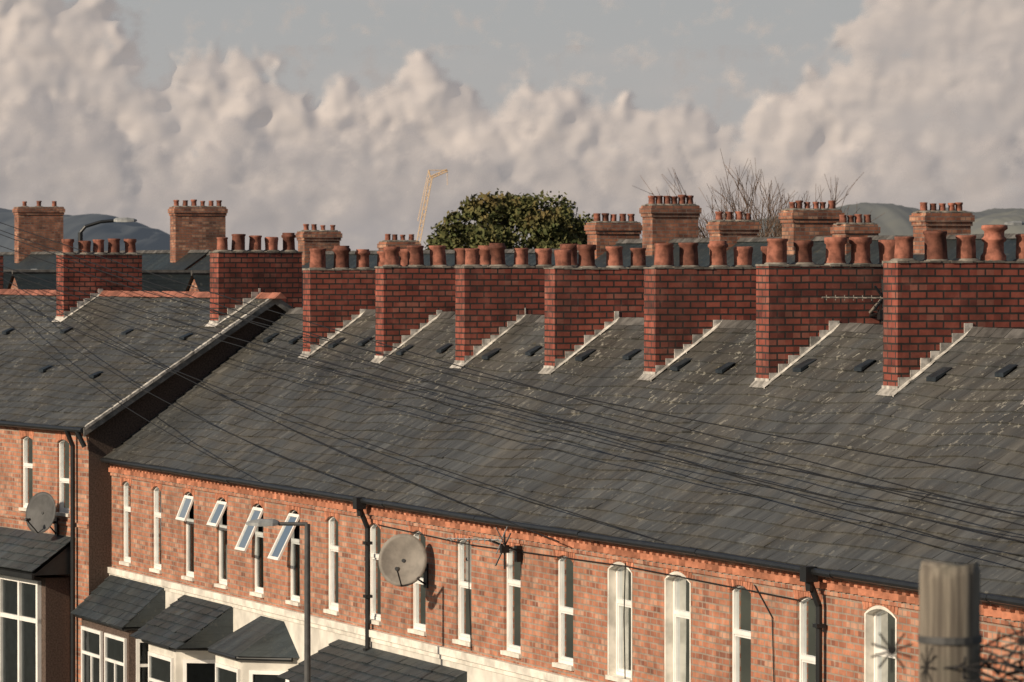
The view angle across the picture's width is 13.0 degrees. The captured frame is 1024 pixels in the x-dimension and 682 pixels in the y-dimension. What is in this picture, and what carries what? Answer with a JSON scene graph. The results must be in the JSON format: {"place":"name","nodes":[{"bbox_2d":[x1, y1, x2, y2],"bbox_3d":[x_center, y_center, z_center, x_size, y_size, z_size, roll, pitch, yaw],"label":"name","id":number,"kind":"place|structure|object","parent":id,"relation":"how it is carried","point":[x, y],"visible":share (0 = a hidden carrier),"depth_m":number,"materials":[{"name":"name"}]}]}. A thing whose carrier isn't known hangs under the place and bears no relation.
{"place":"outdoors","nodes":[
{"label":"outdoors","id":0,"kind":"place"},
{"bbox_2d":[0,208,169,251],"bbox_3d":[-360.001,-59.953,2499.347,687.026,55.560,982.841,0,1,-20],"label":"hills","id":1,"kind":"structure","parent":0,"point":[146,237],"depth_m":2350.17,"materials":[{"name":"blue"}]},
{"bbox_2d":[64,0,864,140],"label":"sky","id":2,"kind":"structure","parent":0,"point":[663,53],"materials":[{"name":"grey"}]},
{"bbox_2d":[0,0,1023,250],"bbox_3d":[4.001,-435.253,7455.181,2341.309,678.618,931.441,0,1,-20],"label":"cloud","id":3,"kind":"structure","parent":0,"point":[912,70],"depth_m":7520.38,"materials":[{"name":"white"}]},
{"bbox_2d":[0,48,1023,250],"bbox_3d":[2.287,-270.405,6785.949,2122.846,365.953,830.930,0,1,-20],"label":"cloud","id":4,"kind":"structure","parent":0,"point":[368,214],"depth_m":6841.11,"materials":[{"name":"white"}]},
{"bbox_2d":[757,202,1023,236],"bbox_3d":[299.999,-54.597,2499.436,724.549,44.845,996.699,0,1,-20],"label":"hills","id":5,"kind":"structure","parent":0,"point":[893,219],"depth_m":2329.40,"materials":[{"name":"green plant"}]},
{"bbox_2d":[971,210,1023,233],"bbox_3d":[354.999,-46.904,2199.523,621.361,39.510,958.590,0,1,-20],"label":"hills","id":6,"kind":"structure","parent":0,"point":[1001,218],"depth_m":2083.98,"materials":[{"name":"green plant"}]},
{"label":"ground","id":7,"kind":"structure","parent":0,"visible":0},
{"bbox_2d":[78,217,136,251],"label":"street lamp","id":8,"kind":"object","parent":7,"relation":"on","point":[83,228],"visible":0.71,"depth_m":106.93,"materials":[{"name":"grey metal"}]},
{"bbox_2d":[0,289,294,681],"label":"brick terrace","id":9,"kind":"structure","parent":7,"relation":"on","point":[64,430],"depth_m":93.05,"materials":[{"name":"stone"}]},
{"bbox_2d":[0,255,3,288],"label":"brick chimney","id":10,"kind":"object","parent":9,"relation":"on","point":[1,273],"visible":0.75,"depth_m":109.42,"materials":[{"name":"brick"}]},
{"bbox_2d":[0,574,40,681],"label":"bay window frames","id":11,"kind":"structure","parent":9,"relation":"in","point":[19,617],"depth_m":93.03,"materials":[{"name":"white plastic"}]},
{"bbox_2d":[24,492,57,535],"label":"satellite dish","id":12,"kind":"object","parent":9,"relation":"on","point":[40,513],"visible":1,"depth_m":92.38,"materials":[{"name":"grey metal"}]},
{"bbox_2d":[23,436,68,512],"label":"window frames","id":13,"kind":"structure","parent":9,"relation":"in","point":[25,465],"depth_m":92.78,"materials":[{"name":"white plastic"}]},
{"bbox_2d":[26,437,68,507],"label":"window glass","id":14,"kind":"structure","parent":9,"relation":"in","point":[29,442],"depth_m":92.73,"materials":[{"name":"grey glass"}]},
{"bbox_2d":[52,238,142,321],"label":"brick chimney","id":15,"kind":"object","parent":9,"relation":"on","point":[68,304],"visible":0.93,"depth_m":101.09,"materials":[{"name":"brick"}]},
{"bbox_2d":[206,233,302,326],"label":"brick chimney","id":16,"kind":"object","parent":9,"relation":"on","point":[238,271],"visible":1,"depth_m":93.37,"materials":[{"name":"brick"}]},
{"bbox_2d":[246,519,310,681],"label":"street lamp","id":17,"kind":"object","parent":7,"relation":"on","point":[307,616],"visible":1,"depth_m":70.84,"materials":[{"name":"metal"}]},
{"bbox_2d":[417,169,447,242],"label":"construction crane","id":18,"kind":"object","parent":7,"relation":"on","point":[441,172],"visible":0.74,"depth_m":1199.15,"materials":[{"name":"metal"}]},
{"bbox_2d":[424,222,485,249],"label":"leafy tree","id":19,"kind":"object","parent":7,"relation":"on","point":[431,240],"depth_m":185.53,"materials":[{"name":"green plant"}]},
{"bbox_2d":[427,188,586,249],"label":"leafy tree","id":20,"kind":"object","parent":7,"relation":"on","point":[550,226],"visible":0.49,"depth_m":178.55,"materials":[{"name":"green plant"}]},
{"bbox_2d":[0,233,1023,306],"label":"brick terrace","id":21,"kind":"structure","parent":7,"relation":"on","point":[196,274],"depth_m":145.80,"materials":[{"name":"stone"}]},
{"bbox_2d":[12,201,64,262],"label":"brick chimney","id":22,"kind":"object","parent":21,"relation":"on","point":[42,221],"visible":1,"depth_m":195.18,"materials":[{"name":"brick"}]},
{"bbox_2d":[168,199,227,269],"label":"brick chimney","id":23,"kind":"object","parent":21,"relation":"on","point":[194,226],"visible":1,"depth_m":172.00,"materials":[{"name":"brick"}]},
{"bbox_2d":[295,224,341,264],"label":"brick chimney","id":24,"kind":"object","parent":21,"relation":"on","point":[314,237],"visible":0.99,"depth_m":156.62,"materials":[{"name":"brick"}]},
{"bbox_2d":[377,234,420,255],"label":"brick chimney","id":25,"kind":"object","parent":21,"relation":"on","point":[402,243],"visible":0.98,"depth_m":148.26,"materials":[{"name":"brick"}]},
{"bbox_2d":[584,213,641,258],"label":"brick chimney","id":26,"kind":"object","parent":21,"relation":"on","point":[603,233],"visible":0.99,"depth_m":130.37,"materials":[{"name":"brick"}]},
{"bbox_2d":[639,195,701,255],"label":"brick chimney","id":27,"kind":"object","parent":21,"relation":"on","point":[668,220],"visible":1,"depth_m":126.37,"materials":[{"name":"brick"}]},
{"bbox_2d":[706,211,760,250],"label":"brick chimney","id":28,"kind":"object","parent":21,"relation":"on","point":[730,230],"visible":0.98,"depth_m":121.72,"materials":[{"name":"brick"}]},
{"bbox_2d":[778,200,843,254],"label":"brick chimney","id":29,"kind":"object","parent":21,"relation":"on","point":[805,223],"visible":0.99,"depth_m":117.14,"materials":[{"name":"brick"}]},
{"bbox_2d":[830,214,879,254],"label":"brick chimney","id":30,"kind":"object","parent":21,"relation":"on","point":[843,227],"visible":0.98,"depth_m":114.00,"materials":[{"name":"brick"}]},
{"bbox_2d":[909,202,974,253],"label":"brick chimney","id":31,"kind":"object","parent":21,"relation":"on","point":[951,220],"visible":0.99,"depth_m":109.68,"materials":[{"name":"brick"}]},
{"bbox_2d":[71,307,1023,681],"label":"brick terrace","id":32,"kind":"structure","parent":7,"relation":"on","point":[731,579],"depth_m":69.85,"materials":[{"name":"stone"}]},
{"bbox_2d":[81,626,147,681],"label":"bay window frames","id":33,"kind":"structure","parent":32,"relation":"in","point":[124,640],"depth_m":89.07,"materials":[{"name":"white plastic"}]},
{"bbox_2d":[148,651,215,681],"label":"bay window frames","id":34,"kind":"structure","parent":32,"relation":"in","point":[171,660],"depth_m":83.74,"materials":[{"name":"white plastic"}]},
{"bbox_2d":[215,662,288,681],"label":"bay window frames","id":35,"kind":"structure","parent":32,"relation":"in","point":[264,672],"depth_m":80.06,"materials":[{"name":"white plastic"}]},
{"bbox_2d":[298,246,407,358],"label":"brick chimney","id":36,"kind":"object","parent":32,"relation":"on","point":[340,295],"visible":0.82,"depth_m":88.18,"materials":[{"name":"brick"}]},
{"bbox_2d":[378,534,427,587],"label":"satellite dish","id":37,"kind":"object","parent":32,"relation":"attached to","point":[402,560],"visible":1,"depth_m":72.75,"materials":[{"name":"grey metal"}]},
{"bbox_2d":[370,245,489,363],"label":"brick chimney","id":38,"kind":"object","parent":32,"relation":"on","point":[414,296],"visible":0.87,"depth_m":83.98,"materials":[{"name":"brick"}]},
{"bbox_2d":[489,532,521,568],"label":"aerial bracket","id":39,"kind":"object","parent":32,"relation":"attached to","point":[517,553],"visible":1,"depth_m":68.78,"materials":[{"name":"black metal"}]},
{"bbox_2d":[447,526,515,553],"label":"tv aerial","id":40,"kind":"object","parent":39,"relation":"attached to","point":[471,539],"visible":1,"depth_m":68.74,"materials":[{"name":"metal"}]},
{"bbox_2d":[124,482,894,681],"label":"window frames","id":41,"kind":"structure","parent":32,"relation":"in","point":[736,633],"depth_m":71.75,"materials":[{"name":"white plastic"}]},
{"bbox_2d":[126,483,894,681],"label":"window glass","id":42,"kind":"structure","parent":32,"relation":"in","point":[886,622],"depth_m":67.19,"materials":[{"name":"grey glass"}]},
{"bbox_2d":[0,222,1023,562],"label":"overhead wires","id":43,"kind":"object","parent":32,"relation":"attached to","point":[498,416],"visible":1,"depth_m":69.70,"materials":[{"name":"black rubber"}]},
{"bbox_2d":[449,243,578,368],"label":"brick chimney","id":44,"kind":"object","parent":32,"relation":"on","point":[497,298],"visible":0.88,"depth_m":79.76,"materials":[{"name":"brick"}]},
{"bbox_2d":[539,245,676,373],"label":"brick chimney","id":45,"kind":"object","parent":32,"relation":"on","point":[587,300],"visible":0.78,"depth_m":75.55,"materials":[{"name":"brick"}]},
{"bbox_2d":[637,241,767,380],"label":"brick chimney","id":46,"kind":"object","parent":32,"relation":"on","point":[690,302],"visible":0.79,"depth_m":71.34,"materials":[{"name":"brick"}]},
{"bbox_2d":[749,237,894,388],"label":"brick chimney","id":47,"kind":"object","parent":32,"relation":"on","point":[798,316],"visible":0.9,"depth_m":67.14,"materials":[{"name":"brick"}]},
{"bbox_2d":[869,279,882,322],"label":"aerial bracket","id":48,"kind":"object","parent":47,"relation":"attached to","point":[879,314],"visible":0.54,"depth_m":66.98,"materials":[{"name":"black metal"}]},
{"bbox_2d":[822,295,882,313],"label":"tv aerial","id":49,"kind":"object","parent":48,"relation":"attached to","point":[862,298],"visible":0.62,"depth_m":66.89,"materials":[{"name":"grey metal"}]},
{"bbox_2d":[875,225,1023,396],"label":"brick chimney","id":50,"kind":"object","parent":32,"relation":"on","point":[937,303],"visible":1,"depth_m":62.94,"materials":[{"name":"brick"}]},
{"bbox_2d":[573,211,593,244],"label":"leafy tree","id":51,"kind":"object","parent":7,"relation":"on","point":[588,219],"visible":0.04,"depth_m":184.12,"materials":[{"name":"green plant"}]},
{"bbox_2d":[634,149,811,237],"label":"bare tree","id":52,"kind":"object","parent":7,"relation":"on","point":[749,205],"visible":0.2,"depth_m":175.56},
{"bbox_2d":[666,164,805,237],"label":"bare tree","id":53,"kind":"object","parent":7,"relation":"on","point":[771,222],"visible":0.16,"depth_m":172.39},
{"bbox_2d":[743,172,882,236],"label":"bare tree","id":54,"kind":"object","parent":7,"relation":"on","point":[836,184],"visible":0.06,"depth_m":178.45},
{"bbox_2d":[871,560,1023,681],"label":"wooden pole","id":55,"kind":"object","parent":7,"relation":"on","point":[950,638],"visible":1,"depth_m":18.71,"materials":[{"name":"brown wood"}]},
{"bbox_2d":[1004,221,1023,224],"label":"street lamp","id":56,"kind":"object","parent":7,"relation":"on","point":[1014,223],"visible":1,"depth_m":111.86,"materials":[{"name":"grey plastic"}]}
]}

